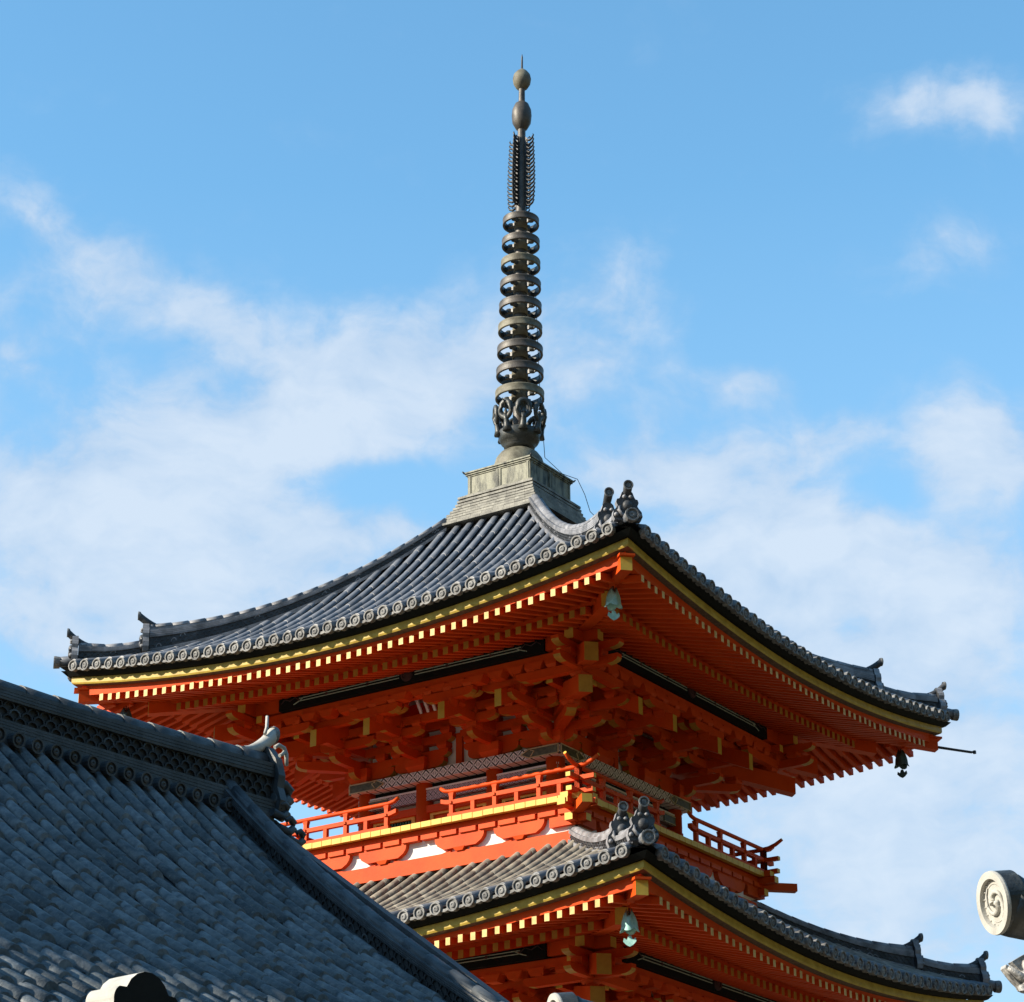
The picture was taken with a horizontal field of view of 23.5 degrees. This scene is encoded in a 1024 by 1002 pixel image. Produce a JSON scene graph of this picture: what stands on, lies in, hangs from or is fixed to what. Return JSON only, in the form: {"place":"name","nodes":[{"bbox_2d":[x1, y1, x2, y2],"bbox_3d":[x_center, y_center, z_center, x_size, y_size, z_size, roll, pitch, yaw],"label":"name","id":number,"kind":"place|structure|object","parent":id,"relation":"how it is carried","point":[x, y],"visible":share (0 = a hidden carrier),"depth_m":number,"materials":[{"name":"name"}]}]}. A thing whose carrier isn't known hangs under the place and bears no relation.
{"place":"outdoors","nodes":[
{"label":"outdoors","id":0,"kind":"place"},
{"bbox_2d":[86,972,177,1001],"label":"shrine roof","id":1,"kind":"structure","parent":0,"point":[143,987],"depth_m":12.00,"materials":[{"name":"paint"}]},
{"bbox_2d":[0,679,508,1001],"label":"temple hall","id":2,"kind":"structure","parent":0,"point":[183,866],"depth_m":23.85,"materials":[{"name":"tile"}]},
{"bbox_2d":[0,0,1023,1001],"label":"sky","id":3,"kind":"structure","parent":0,"point":[251,252],"materials":[{"name":"blue"}]},
{"label":"ground","id":4,"kind":"structure","parent":0,"visible":0},
{"bbox_2d":[53,55,1001,1001],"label":"pagoda","id":5,"kind":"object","parent":4,"relation":"on","point":[515,751],"visible":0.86,"depth_m":42.12,"materials":[{"name":"wood"}]},
{"bbox_2d":[120,706,131,716],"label":"wind bell","id":6,"kind":"object","parent":5,"relation":"hanging from","point":[126,711],"visible":0.38,"depth_m":43.81,"materials":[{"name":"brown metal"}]},
{"bbox_2d":[373,816,415,827],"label":"window","id":7,"kind":"structure","parent":5,"relation":"in","point":[409,820],"depth_m":43.53,"materials":[{"name":"yellow paint"}]},
{"bbox_2d":[430,802,485,819],"bbox_3d":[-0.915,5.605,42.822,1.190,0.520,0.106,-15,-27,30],"label":"door","id":8,"kind":"structure","parent":5,"relation":"in","point":[440,814],"depth_m":43.00,"materials":[{"name":"paint"}]},
{"bbox_2d":[502,791,545,802],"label":"window","id":9,"kind":"structure","parent":5,"relation":"in","point":[531,795],"depth_m":42.19,"materials":[{"name":"yellow paint"}]},
{"bbox_2d":[604,586,622,619],"bbox_3d":[1.598,1.609,38.682,0.254,0.575,0.254,-12,-26,26],"label":"wind bell","id":10,"kind":"object","parent":5,"relation":"hanging from","point":[613,600],"visible":1,"depth_m":38.64,"materials":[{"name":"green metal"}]},
{"bbox_2d":[620,908,639,946],"bbox_3d":[1.731,6.278,36.174,0.254,0.575,0.254,14,-27,-30],"label":"wind bell","id":11,"kind":"object","parent":5,"relation":"hanging from","point":[629,924],"visible":1,"depth_m":36.13,"materials":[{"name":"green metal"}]},
{"bbox_2d":[894,749,909,777],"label":"wind bell","id":12,"kind":"object","parent":5,"relation":"hanging from","point":[901,761],"visible":1,"depth_m":46.44,"materials":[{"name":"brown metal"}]},
{"bbox_2d":[547,992,591,1001],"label":"side gate roof","id":13,"kind":"structure","parent":4,"relation":"on","point":[564,997],"depth_m":10.45,"materials":[{"name":"grey tile"}]},
{"bbox_2d":[976,870,1023,993],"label":"gate roof","id":14,"kind":"structure","parent":4,"relation":"on","point":[1000,900],"depth_m":9.08,"materials":[{"name":"grey tile"}]}
]}

